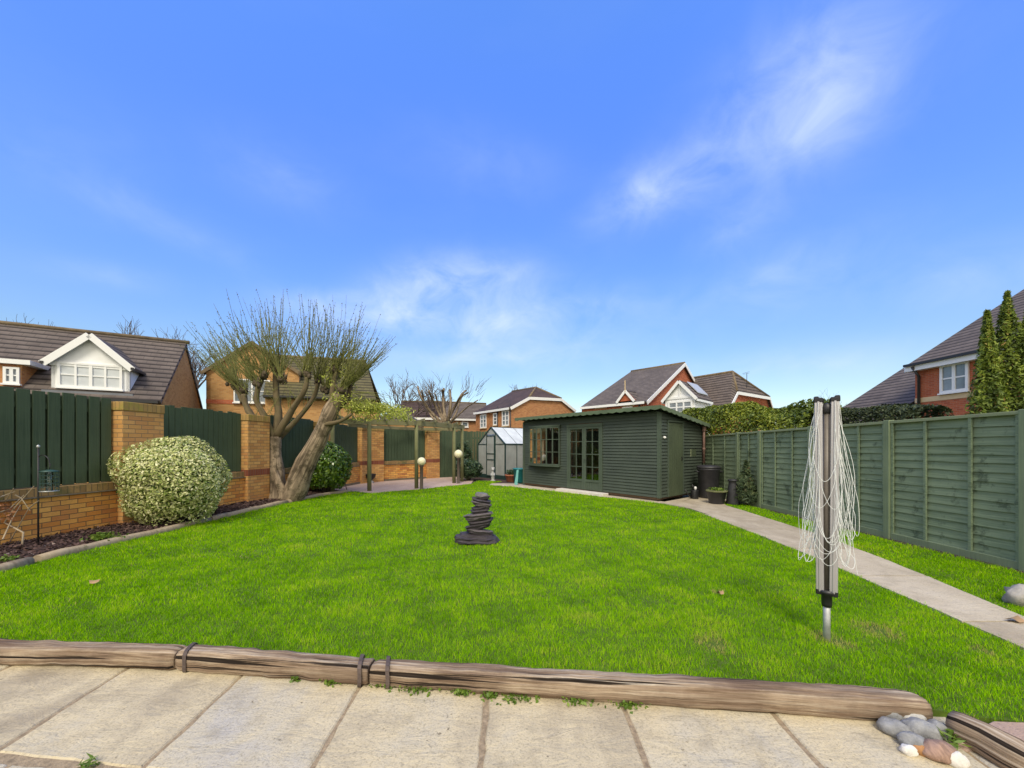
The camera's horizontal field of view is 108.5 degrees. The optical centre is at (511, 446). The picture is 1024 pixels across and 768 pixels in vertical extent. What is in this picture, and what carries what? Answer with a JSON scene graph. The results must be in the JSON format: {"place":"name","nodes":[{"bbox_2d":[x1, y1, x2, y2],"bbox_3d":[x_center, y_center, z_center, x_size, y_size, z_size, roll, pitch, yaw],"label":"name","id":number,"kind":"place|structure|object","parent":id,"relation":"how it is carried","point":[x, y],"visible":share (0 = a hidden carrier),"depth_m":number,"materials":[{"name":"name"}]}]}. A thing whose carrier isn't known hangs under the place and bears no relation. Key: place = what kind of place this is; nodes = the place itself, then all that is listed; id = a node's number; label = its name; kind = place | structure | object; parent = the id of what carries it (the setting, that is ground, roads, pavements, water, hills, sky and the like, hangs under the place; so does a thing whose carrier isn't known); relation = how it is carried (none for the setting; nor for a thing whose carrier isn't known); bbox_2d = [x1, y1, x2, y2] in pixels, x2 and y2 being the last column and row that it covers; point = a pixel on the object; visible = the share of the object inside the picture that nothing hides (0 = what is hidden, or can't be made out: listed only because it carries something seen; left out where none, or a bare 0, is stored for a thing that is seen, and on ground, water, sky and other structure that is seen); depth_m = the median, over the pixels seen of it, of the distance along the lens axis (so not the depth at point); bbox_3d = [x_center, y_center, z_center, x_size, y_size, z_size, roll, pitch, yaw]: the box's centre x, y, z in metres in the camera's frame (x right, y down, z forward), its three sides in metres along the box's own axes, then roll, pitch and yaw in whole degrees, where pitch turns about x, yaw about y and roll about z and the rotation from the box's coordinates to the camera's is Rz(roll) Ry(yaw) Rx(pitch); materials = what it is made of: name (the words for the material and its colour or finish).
{"place":"outdoors","nodes":[
{"label":"outdoors","id":0,"kind":"place"},
{"bbox_2d":[0,488,338,563],"bbox_3d":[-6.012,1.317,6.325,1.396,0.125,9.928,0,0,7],"label":"bark chippings","id":1,"kind":"object","parent":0,"point":[149,527],"visible":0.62,"depth_m":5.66,"materials":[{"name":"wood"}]},
{"bbox_2d":[0,554,20,561],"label":"weed plant","id":2,"kind":"object","parent":1,"relation":"on","point":[6,558],"visible":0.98,"depth_m":4.30,"materials":[{"name":"green plant"}]},
{"bbox_2d":[0,557,34,571],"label":"bed edging","id":3,"kind":"object","parent":1,"relation":"on","point":[21,562],"visible":0.72,"depth_m":4.23,"materials":[{"name":"stone"}]},
{"bbox_2d":[0,486,39,546],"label":"dry shrub","id":4,"kind":"object","parent":1,"relation":"on","point":[9,518],"visible":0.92,"depth_m":4.92,"materials":[{"name":"beige plant"}]},
{"bbox_2d":[36,445,51,544],"bbox_3d":[-6.337,0.713,4.993,0.196,1.475,0.034,0,0,0],"label":"feeder pole","id":5,"kind":"object","parent":1,"relation":"on","point":[38,447],"visible":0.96,"depth_m":4.99,"materials":[{"name":"metal"}]},
{"bbox_2d":[38,465,59,491],"bbox_3d":[-6.267,0.430,4.993,0.190,0.363,0.187,0,0,0],"label":"bird feeder","id":6,"kind":"object","parent":5,"relation":"hanging from","point":[51,479],"visible":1,"depth_m":4.99,"materials":[{"name":"metal"}]},
{"bbox_2d":[79,531,128,540],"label":"weed plant","id":7,"kind":"object","parent":1,"relation":"on","point":[97,536],"visible":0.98,"depth_m":5.29,"materials":[{"name":"green plant"}]},
{"bbox_2d":[106,435,232,525],"bbox_3d":[-6.008,0.604,6.582,1.719,1.609,1.630,0,0,0],"label":"variegated bush","id":8,"kind":"object","parent":1,"relation":"on","point":[174,479],"visible":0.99,"depth_m":6.13,"materials":[{"name":"green plant"}]},
{"bbox_2d":[309,441,352,491],"bbox_3d":[-5.501,0.613,10.913,1.446,1.589,1.384,0,0,0],"label":"evergreen bush","id":9,"kind":"object","parent":1,"relation":"on","point":[334,465],"visible":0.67,"depth_m":10.55,"materials":[{"name":"green plant"}]},
{"bbox_2d":[14,483,724,503],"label":"ground","id":10,"kind":"structure","parent":0,"point":[675,498],"depth_m":11.12,"materials":[{"name":"green plant"}]},
{"bbox_2d":[0,320,202,484],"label":"dormer house","id":11,"kind":"structure","parent":10,"relation":"on","point":[121,367],"depth_m":14.43,"materials":[{"name":"brown tile"}]},
{"bbox_2d":[0,366,21,385],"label":"window","id":12,"kind":"structure","parent":11,"relation":"in","point":[11,375],"depth_m":12.86,"materials":[{"name":"white plastic"}]},
{"bbox_2d":[55,361,123,391],"bbox_3d":[-15.831,-2.621,13.851,1.787,0.987,0.110,0,0,-29],"label":"window","id":13,"kind":"structure","parent":11,"relation":"in","point":[68,377],"depth_m":13.83,"materials":[{"name":"white plastic"}]},
{"bbox_2d":[114,315,203,345],"bbox_3d":[-34.762,-5.403,34.340,8.197,13.895,7.134,0,0,-17],"label":"bare tree","id":14,"kind":"object","parent":10,"relation":"on","point":[130,332],"visible":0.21,"depth_m":34.41,"materials":[{"name":"brown plant"}]},
{"bbox_2d":[158,324,229,376],"bbox_3d":[-32.598,-5.059,36.309,5.611,13.204,7.420,0,0,19],"label":"bare tree","id":15,"kind":"object","parent":10,"relation":"on","point":[201,368],"visible":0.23,"depth_m":37.17,"materials":[{"name":"brown plant"}]},
{"bbox_2d":[187,344,217,388],"bbox_3d":[-21.025,-2.511,23.366,5.275,8.105,4.380,0,0,30],"label":"bare tree","id":16,"kind":"object","parent":10,"relation":"on","point":[197,372],"visible":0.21,"depth_m":23.79,"materials":[{"name":"brown plant"}]},
{"bbox_2d":[0,401,439,545],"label":"brick wall","id":17,"kind":"structure","parent":10,"relation":"on","point":[72,507],"depth_m":6.44,"materials":[{"name":"brick"}]},
{"bbox_2d":[0,386,110,489],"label":"fence panel","id":18,"kind":"object","parent":17,"relation":"on","point":[69,434],"visible":0.94,"depth_m":5.49,"materials":[{"name":"green wood"}]},
{"bbox_2d":[164,405,240,471],"bbox_3d":[-6.570,-0.107,7.806,0.090,1.388,1.855,0,0,7],"label":"fence panel","id":19,"kind":"object","parent":17,"relation":"on","point":[219,432],"visible":0.44,"depth_m":8.00,"materials":[{"name":"wood"}]},
{"bbox_2d":[268,415,312,467],"bbox_3d":[-6.243,-0.118,10.346,0.092,1.412,1.936,0,0,7],"label":"fence panel","id":20,"kind":"object","parent":17,"relation":"on","point":[295,439],"visible":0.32,"depth_m":10.48,"materials":[{"name":"wood"}]},
{"bbox_2d":[335,424,356,461],"bbox_3d":[-5.917,-0.098,12.881,0.092,1.371,1.764,0,0,7],"label":"fence panel","id":21,"kind":"object","parent":17,"relation":"on","point":[346,437],"visible":0.33,"depth_m":13.09,"materials":[{"name":"wood"}]},
{"bbox_2d":[384,429,424,460],"bbox_3d":[-4.527,-0.083,15.463,1.910,1.341,0.092,0,0,-43],"label":"fence panel","id":22,"kind":"object","parent":17,"relation":"on","point":[399,445],"visible":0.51,"depth_m":15.37,"materials":[{"name":"wood"}]},
{"bbox_2d":[200,341,380,425],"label":"buff house","id":23,"kind":"structure","parent":10,"relation":"on","point":[221,396],"depth_m":19.59,"materials":[{"name":"brick"}]},
{"bbox_2d":[232,379,269,403],"bbox_3d":[-13.861,-2.926,19.654,1.758,1.301,0.110,0,0,-16],"label":"window","id":24,"kind":"structure","parent":23,"relation":"in","point":[250,399],"depth_m":19.65,"materials":[{"name":"white plastic"}]},
{"bbox_2d":[179,288,419,501],"bbox_3d":[-5.397,-1.333,9.574,6.130,5.752,2.980,0,0,0],"label":"willow tree","id":25,"kind":"object","parent":10,"relation":"on","point":[295,486],"visible":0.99,"depth_m":9.39,"materials":[{"name":"brown plant"}]},
{"bbox_2d":[377,411,423,460],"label":"garage","id":26,"kind":"structure","parent":10,"relation":"on","point":[399,419],"depth_m":25.06,"materials":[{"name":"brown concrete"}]},
{"bbox_2d":[380,379,432,414],"bbox_3d":[-11.002,-2.641,34.919,4.582,8.357,7.331,0,0,24],"label":"bare tree","id":27,"kind":"object","parent":10,"relation":"on","point":[409,396],"visible":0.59,"depth_m":35.68,"materials":[{"name":"brown plant"}]},
{"bbox_2d":[386,370,441,415],"bbox_3d":[-9.332,-2.906,34.790,4.929,8.876,9.319,0,0,-26],"label":"bare tree","id":28,"kind":"object","parent":10,"relation":"on","point":[391,386],"visible":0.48,"depth_m":34.23,"materials":[{"name":"brown plant"}]},
{"bbox_2d":[401,400,442,427],"bbox_3d":[-8.671,-1.528,35.921,4.176,5.855,6.025,0,0,-9],"label":"bungalow","id":29,"kind":"object","parent":10,"relation":"on","point":[414,405],"visible":0.23,"depth_m":34.13,"materials":[{"name":"red tile"}]},
{"bbox_2d":[416,382,448,416],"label":"bare tree","id":30,"kind":"object","parent":10,"relation":"on","point":[433,396],"visible":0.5,"depth_m":33.95,"materials":[{"name":"brown plant"}]},
{"bbox_2d":[406,374,491,423],"bbox_3d":[-4.165,-1.722,23.865,5.686,6.656,2.353,0,0,-5],"label":"pollard tree","id":31,"kind":"object","parent":10,"relation":"on","point":[444,416],"visible":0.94,"depth_m":24.00,"materials":[{"name":"brown plant"}]},
{"bbox_2d":[445,401,485,431],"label":"bungalow","id":32,"kind":"object","parent":10,"relation":"on","point":[467,418],"visible":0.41,"depth_m":43.02,"materials":[{"name":"brown tile"}]},
{"bbox_2d":[473,386,576,436],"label":"orange brick house","id":33,"kind":"structure","parent":10,"relation":"on","point":[506,410],"depth_m":35.32,"materials":[{"name":"brick"}]},
{"bbox_2d":[479,414,486,428],"bbox_3d":[-2.881,-2.494,36.796,0.110,1.424,1.263,0,0,-36],"label":"window","id":34,"kind":"structure","parent":33,"relation":"in","point":[483,418],"depth_m":36.73,"materials":[{"name":"white plastic"}]},
{"bbox_2d":[501,410,508,426],"bbox_3d":[-0.611,-2.556,33.619,0.110,1.493,1.178,0,0,-36],"label":"window","id":35,"kind":"structure","parent":33,"relation":"in","point":[505,413],"depth_m":33.58,"materials":[{"name":"white plastic"}]},
{"bbox_2d":[580,362,694,411],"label":"red brick house","id":36,"kind":"structure","parent":10,"relation":"on","point":[650,386],"depth_m":32.13,"materials":[{"name":"grey tile"}]},
{"bbox_2d":[661,370,773,433],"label":"white gabled house","id":37,"kind":"structure","parent":10,"relation":"on","point":[720,388],"depth_m":31.30,"materials":[{"name":"brown tile"}]},
{"bbox_2d":[668,400,692,411],"bbox_3d":[11.908,-2.757,26.134,1.308,0.981,1.362,0,0,0],"label":"window","id":38,"kind":"structure","parent":37,"relation":"in","point":[678,406],"depth_m":26.14,"materials":[{"name":"white plastic"}]},
{"bbox_2d":[681,398,843,434],"bbox_3d":[6.334,0.096,10.096,1.350,2.812,4.838,0,0,-8],"label":"leafy hedge","id":39,"kind":"object","parent":10,"relation":"on","point":[757,416],"visible":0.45,"depth_m":9.42,"materials":[{"name":"green plant"}]},
{"bbox_2d":[703,409,1023,570],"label":"lap fence","id":40,"kind":"object","parent":10,"relation":"on","point":[953,485],"visible":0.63,"depth_m":5.22,"materials":[{"name":"green wood"}]},
{"bbox_2d":[778,403,954,428],"bbox_3d":[7.268,0.301,7.901,0.968,2.401,2.940,0,0,-9],"label":"trimmed hedge","id":41,"kind":"object","parent":10,"relation":"on","point":[905,411],"visible":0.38,"depth_m":6.99,"materials":[{"name":"green plant"}]},
{"bbox_2d":[842,289,1023,421],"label":"brick house","id":42,"kind":"structure","parent":10,"relation":"on","point":[941,374],"depth_m":15.34,"materials":[{"name":"brown tile"}]},
{"bbox_2d":[937,362,970,394],"bbox_3d":[17.443,-2.694,14.565,0.110,1.193,1.022,0,0,0],"label":"window","id":43,"kind":"structure","parent":42,"relation":"in","point":[954,378],"depth_m":14.52,"materials":[{"name":"white plastic"}]},
{"bbox_2d":[964,309,1011,414],"bbox_3d":[10.762,-0.806,8.353,0.897,4.613,1.027,0,0,-24],"label":"golden conifer","id":44,"kind":"object","parent":10,"relation":"on","point":[988,363],"visible":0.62,"depth_m":8.24,"materials":[{"name":"green plant"}]},
{"bbox_2d":[978,290,1023,410],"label":"golden conifer","id":45,"kind":"object","parent":10,"relation":"on","point":[1007,323],"visible":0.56,"depth_m":8.21,"materials":[{"name":"green plant"}]},
{"bbox_2d":[998,310,1023,410],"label":"golden conifer","id":46,"kind":"object","parent":10,"relation":"on","point":[1021,327],"visible":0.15,"depth_m":8.20,"materials":[{"name":"green plant"}]},
{"bbox_2d":[335,477,472,492],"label":"pergola paving","id":47,"kind":"structure","parent":0,"point":[395,485],"depth_m":13.11,"materials":[{"name":"stone"}]},
{"bbox_2d":[330,415,464,490],"bbox_3d":[-3.767,0.285,13.432,3.761,2.430,5.139,0,0,0],"label":"pergola","id":48,"kind":"object","parent":47,"relation":"on","point":[443,426],"visible":0.75,"depth_m":12.21,"materials":[{"name":"wood"}]},
{"bbox_2d":[454,450,462,483],"bbox_3d":[-2.017,0.788,13.872,0.313,1.324,0.313,0,0,0],"label":"globe lamp","id":49,"kind":"object","parent":47,"relation":"on","point":[458,454],"visible":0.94,"depth_m":13.82,"materials":[{"name":"white glass"}]},
{"bbox_2d":[440,431,486,477],"bbox_3d":[1.272,0.362,17.491,9.299,2.175,1.016,0,0,-7],"label":"back fence","id":50,"kind":"object","parent":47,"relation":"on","point":[473,438],"visible":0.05,"depth_m":16.76,"materials":[{"name":"wood"}]},
{"bbox_2d":[456,441,474,460],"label":"tall shrub","id":51,"kind":"object","parent":47,"relation":"on","point":[467,454],"visible":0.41,"depth_m":16.37,"materials":[{"name":"green plant"}]},
{"bbox_2d":[471,477,514,482],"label":"soil back","id":52,"kind":"structure","parent":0,"point":[485,479],"depth_m":15.21,"materials":[{"name":"soil"}]},
{"bbox_2d":[456,458,483,479],"bbox_3d":[-1.812,0.940,15.110,1.300,0.941,1.210,0,0,0],"label":"shrub","id":53,"kind":"object","parent":52,"relation":"on","point":[472,468],"visible":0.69,"depth_m":14.81,"materials":[{"name":"green plant"}]},
{"bbox_2d":[477,427,522,479],"bbox_3d":[0.046,0.268,16.998,2.623,2.265,2.026,0,0,-40],"label":"greenhouse","id":54,"kind":"object","parent":52,"relation":"on","point":[500,449],"visible":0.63,"depth_m":16.00,"materials":[{"name":"glass"}]},
{"bbox_2d":[486,435,494,475],"bbox_3d":[-0.944,0.410,16.169,0.040,1.780,0.590,0,0,-40],"label":"door","id":55,"kind":"structure","parent":54,"relation":"in","point":[490,440],"depth_m":16.17,"materials":[{"name":"glass"}]},
{"bbox_2d":[505,469,513,481],"bbox_3d":[-0.011,1.137,14.693,0.560,0.525,0.524,0,0,-31],"label":"terracotta pot","id":56,"kind":"object","parent":52,"relation":"on","point":[509,476],"visible":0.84,"depth_m":14.53,"materials":[{"name":"orange ceramic"}]},
{"bbox_2d":[513,468,522,482],"bbox_3d":[0.320,1.125,14.400,0.600,0.550,0.594,0,0,0],"label":"compost tub","id":57,"kind":"object","parent":52,"relation":"on","point":[520,476],"visible":0.57,"depth_m":14.16,"materials":[{"name":"teal plastic"}]},
{"bbox_2d":[0,664,1000,767],"bbox_3d":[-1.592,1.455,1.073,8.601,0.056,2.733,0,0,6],"label":"patio","id":58,"kind":"structure","parent":0,"point":[135,717],"depth_m":1.86,"materials":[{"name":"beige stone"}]},
{"bbox_2d":[76,753,99,767],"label":"weed plant","id":59,"kind":"object","parent":58,"relation":"on","point":[89,760],"visible":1,"depth_m":1.64,"materials":[{"name":"green plant"}]},
{"bbox_2d":[0,638,185,669],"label":"border log","id":60,"kind":"object","parent":58,"relation":"on","point":[108,654],"visible":0.97,"depth_m":2.38,"materials":[{"name":"brown wood"}]},
{"bbox_2d":[175,642,375,686],"bbox_3d":[-1.498,1.370,2.325,1.296,0.154,0.155,0,0,7],"label":"border log","id":61,"kind":"object","parent":58,"relation":"on","point":[230,660],"visible":0.98,"depth_m":2.28,"materials":[{"name":"wood"}]},
{"bbox_2d":[398,685,446,696],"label":"weed plant","id":62,"kind":"object","parent":58,"relation":"on","point":[414,690],"visible":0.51,"depth_m":2.14,"materials":[{"name":"green plant"}]},
{"bbox_2d":[450,688,475,696],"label":"weed plant","id":63,"kind":"object","parent":58,"relation":"on","point":[461,691],"visible":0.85,"depth_m":2.12,"materials":[{"name":"green plant"}]},
{"bbox_2d":[480,691,498,701],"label":"weed plant","id":64,"kind":"object","parent":58,"relation":"on","point":[490,695],"visible":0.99,"depth_m":2.09,"materials":[{"name":"green plant"}]},
{"bbox_2d":[490,693,540,704],"bbox_3d":[0.056,1.417,2.101,0.357,0.049,0.150,0,0,0],"label":"weed plant","id":65,"kind":"object","parent":58,"relation":"on","point":[525,697],"visible":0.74,"depth_m":2.07,"materials":[{"name":"green plant"}]},
{"bbox_2d":[561,696,605,708],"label":"weed plant","id":66,"kind":"object","parent":58,"relation":"on","point":[580,702],"visible":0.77,"depth_m":2.04,"materials":[{"name":"green plant"}]},
{"bbox_2d":[608,699,647,713],"bbox_3d":[0.635,1.416,2.032,0.330,0.048,0.128,0,0,-8],"label":"weed plant","id":67,"kind":"object","parent":58,"relation":"on","point":[625,705],"visible":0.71,"depth_m":2.02,"materials":[{"name":"green plant"}]},
{"bbox_2d":[369,656,932,720],"bbox_3d":[0.654,1.370,2.094,3.006,0.154,0.159,0,0,6],"label":"border log","id":68,"kind":"object","parent":58,"relation":"on","point":[853,702],"visible":0.98,"depth_m":2.03,"materials":[{"name":"wood"}]},
{"bbox_2d":[876,716,911,738],"bbox_3d":[1.901,1.400,1.836,0.130,0.079,0.116,0,0,0],"label":"stone","id":69,"kind":"object","parent":58,"relation":"on","point":[892,727],"visible":0.81,"depth_m":1.82,"materials":[{"name":"stone"}]},
{"bbox_2d":[886,713,903,719],"bbox_3d":[1.951,1.397,1.917,0.127,0.092,0.075,0,0,36],"label":"stone","id":70,"kind":"object","parent":58,"relation":"on","point":[896,716],"visible":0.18,"depth_m":1.88,"materials":[{"name":"stone"}]},
{"bbox_2d":[899,743,918,756],"bbox_3d":[1.843,1.412,1.712,0.065,0.053,0.047,0,0,0],"label":"stone","id":71,"kind":"object","parent":58,"relation":"on","point":[909,750],"visible":1,"depth_m":1.70,"materials":[{"name":"white stone"}]},
{"bbox_2d":[896,731,924,745],"bbox_3d":[1.898,1.401,1.741,0.114,0.083,0.082,0,0,19],"label":"stone","id":72,"kind":"object","parent":58,"relation":"on","point":[909,737],"visible":0.65,"depth_m":1.74,"materials":[{"name":"stone"}]},
{"bbox_2d":[904,714,926,720],"bbox_3d":[2.055,1.396,1.889,0.124,0.094,0.079,0,0,0],"label":"stone","id":73,"kind":"object","parent":58,"relation":"on","point":[923,717],"visible":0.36,"depth_m":1.87,"materials":[{"name":"stone"}]},
{"bbox_2d":[900,716,942,739],"bbox_3d":[1.999,1.391,1.805,0.141,0.109,0.095,0,0,36],"label":"stone","id":74,"kind":"object","parent":58,"relation":"on","point":[922,728],"visible":0.56,"depth_m":1.78,"materials":[{"name":"stone"}]},
{"bbox_2d":[927,719,947,739],"bbox_3d":[2.096,1.397,1.817,0.086,0.093,0.080,0,0,-36],"label":"stone","id":75,"kind":"object","parent":58,"relation":"on","point":[941,726],"visible":0.48,"depth_m":1.80,"materials":[{"name":"stone"}]},
{"bbox_2d":[922,738,956,764],"bbox_3d":[1.962,1.400,1.695,0.154,0.088,0.108,0,0,0],"label":"stone","id":76,"kind":"object","parent":58,"relation":"on","point":[938,750],"visible":0.84,"depth_m":1.67,"materials":[{"name":"stone"}]},
{"bbox_2d":[936,726,970,749],"bbox_3d":[2.109,1.388,1.766,0.209,0.077,0.130,0,0,0],"label":"weed plant","id":77,"kind":"object","parent":58,"relation":"on","point":[950,734],"visible":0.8,"depth_m":1.75,"materials":[{"name":"green plant"}]},
{"bbox_2d":[949,751,970,767],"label":"stone","id":78,"kind":"object","parent":58,"relation":"on","point":[959,759],"visible":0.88,"depth_m":1.63,"materials":[{"name":"white stone"}]},
{"bbox_2d":[945,710,1023,767],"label":"border log","id":79,"kind":"object","parent":58,"relation":"on","point":[996,746],"visible":0.92,"depth_m":1.68,"materials":[{"name":"wood"}]},
{"bbox_2d":[0,480,1023,723],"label":"lawn","id":80,"kind":"structure","parent":0,"point":[938,712],"depth_m":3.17,"materials":[{"name":"plant"}]},
{"bbox_2d":[33,517,211,562],"bbox_3d":[-5.706,1.374,5.679,0.156,0.130,2.450,0,0,2],"label":"bed edging","id":81,"kind":"object","parent":80,"relation":"on","point":[71,550],"visible":0.59,"depth_m":5.20,"materials":[{"name":"stone"}]},
{"bbox_2d":[211,500,287,519],"bbox_3d":[-5.636,1.372,8.017,0.132,0.122,2.182,0,0,3],"label":"bed edging","id":82,"kind":"object","parent":80,"relation":"on","point":[228,514],"visible":0.67,"depth_m":7.78,"materials":[{"name":"stone"}]},
{"bbox_2d":[287,489,350,502],"bbox_3d":[-5.335,1.372,10.239,0.263,0.125,2.273,0,0,16],"label":"bed edging","id":83,"kind":"object","parent":80,"relation":"on","point":[322,494],"visible":0.6,"depth_m":10.39,"materials":[{"name":"stone"}]},
{"bbox_2d":[417,457,425,489],"bbox_3d":[-2.945,0.902,12.000,0.271,1.097,0.271,0,0,0],"label":"globe lamp","id":84,"kind":"object","parent":80,"relation":"on","point":[421,461],"visible":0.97,"depth_m":11.95,"materials":[{"name":"white glass"}]},
{"bbox_2d":[454,492,499,545],"bbox_3d":[-0.514,1.043,5.391,0.685,0.744,0.488,0,0,0],"label":"slate cairn","id":85,"kind":"object","parent":80,"relation":"on","point":[479,518],"visible":1,"depth_m":5.29,"materials":[{"name":"stone"}]},
{"bbox_2d":[798,395,859,641],"bbox_3d":[2.276,0.569,2.662,0.337,1.862,0.200,0,0,39],"label":"rotary airer","id":86,"kind":"object","parent":80,"relation":"on","point":[826,437],"visible":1,"depth_m":2.64,"materials":[{"name":"metal"}]},
{"bbox_2d":[0,0,1023,423],"label":"sky","id":87,"kind":"structure","parent":0,"point":[806,199],"materials":[{"name":"blue"}]},
{"bbox_2d":[490,483,663,502],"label":"shed path","id":88,"kind":"structure","parent":0,"point":[526,486],"depth_m":12.21,"materials":[{"name":"concrete"}]},
{"bbox_2d":[556,488,607,495],"bbox_3d":[2.058,1.377,11.048,0.300,0.105,1.780,0,0,-40],"label":"concrete step","id":89,"kind":"object","parent":88,"relation":"on","point":[582,492],"visible":0.66,"depth_m":10.85,"materials":[{"name":"concrete"}]},
{"bbox_2d":[515,405,710,500],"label":"summerhouse","id":90,"kind":"structure","parent":88,"relation":"on","point":[655,453],"depth_m":10.44,"materials":[{"name":"green wood"}]},
{"bbox_2d":[528,425,560,466],"bbox_3d":[1.022,-0.020,12.386,0.230,1.360,1.480,0,0,-40],"label":"bow window","id":91,"kind":"structure","parent":90,"relation":"in","point":[535,432],"depth_m":12.43,"materials":[{"name":"wood"}]},
{"bbox_2d":[569,427,583,488],"bbox_3d":[1.990,0.352,11.395,0.045,1.895,0.608,0,0,-40],"label":"door","id":92,"kind":"structure","parent":90,"relation":"in","point":[576,483],"depth_m":11.38,"materials":[{"name":"wood"}]},
{"bbox_2d":[584,426,599,490],"bbox_3d":[2.363,0.352,10.906,0.101,1.895,0.608,0,0,-40],"label":"door","id":93,"kind":"structure","parent":90,"relation":"in","point":[592,484],"depth_m":10.95,"materials":[{"name":"green paint"}]},
{"bbox_2d":[669,423,682,496],"bbox_3d":[4.373,0.345,9.824,0.766,1.930,0.045,0,0,-40],"label":"shed door","id":94,"kind":"structure","parent":90,"relation":"in","point":[675,429],"depth_m":9.80,"materials":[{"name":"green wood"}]},
{"bbox_2d":[661,497,1023,649],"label":"garden path","id":95,"kind":"structure","parent":0,"point":[965,607],"depth_m":3.90,"materials":[{"name":"concrete"}]},
{"bbox_2d":[685,486,698,498],"bbox_3d":[4.777,1.232,9.818,0.380,0.335,0.187,0,0,0],"label":"watering can","id":96,"kind":"object","parent":95,"relation":"on","point":[694,493],"visible":0.99,"depth_m":9.76,"materials":[{"name":"grey metal"}]},
{"bbox_2d":[695,465,722,498],"bbox_3d":[5.330,0.945,10.000,0.600,0.890,0.598,0,0,44],"label":"water butt","id":97,"kind":"object","parent":95,"relation":"on","point":[708,476],"visible":0.93,"depth_m":9.81,"materials":[{"name":"black plastic"}]},
{"bbox_2d":[705,487,727,503],"bbox_3d":[4.992,1.194,9.000,0.480,0.413,0.481,0,0,0],"label":"plant pot","id":98,"kind":"object","parent":95,"relation":"on","point":[716,495],"visible":1,"depth_m":8.86,"materials":[{"name":"black plastic"}]},
{"bbox_2d":[724,502,1023,616],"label":"lawn verge","id":99,"kind":"structure","parent":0,"point":[949,574],"depth_m":4.30,"materials":[{"name":"plant"}]},
{"bbox_2d":[726,479,740,504],"bbox_3d":[5.337,1.097,8.894,0.310,0.605,0.310,0,0,0],"label":"chimney pot","id":100,"kind":"object","parent":99,"relation":"on","point":[731,493],"visible":0.9,"depth_m":8.80,"materials":[{"name":"black ceramic"}]},
{"bbox_2d":[734,459,757,504],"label":"dwarf conifer","id":101,"kind":"object","parent":99,"relation":"on","point":[746,485],"visible":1,"depth_m":8.62,"materials":[{"name":"green plant"}]},
{"bbox_2d":[1002,583,1023,607],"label":"boulder","id":102,"kind":"object","parent":99,"relation":"on","point":[1014,594],"visible":0.81,"depth_m":3.23,"materials":[{"name":"stone"}]},
{"bbox_2d":[741,503,1023,573],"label":"fence gravel board","id":103,"kind":"object","parent":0,"point":[908,543],"visible":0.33,"depth_m":5.14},
{"bbox_2d":[958,721,1023,751],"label":"side paving","id":104,"kind":"structure","parent":0,"point":[1015,729],"depth_m":1.83,"materials":[{"name":"concrete"}]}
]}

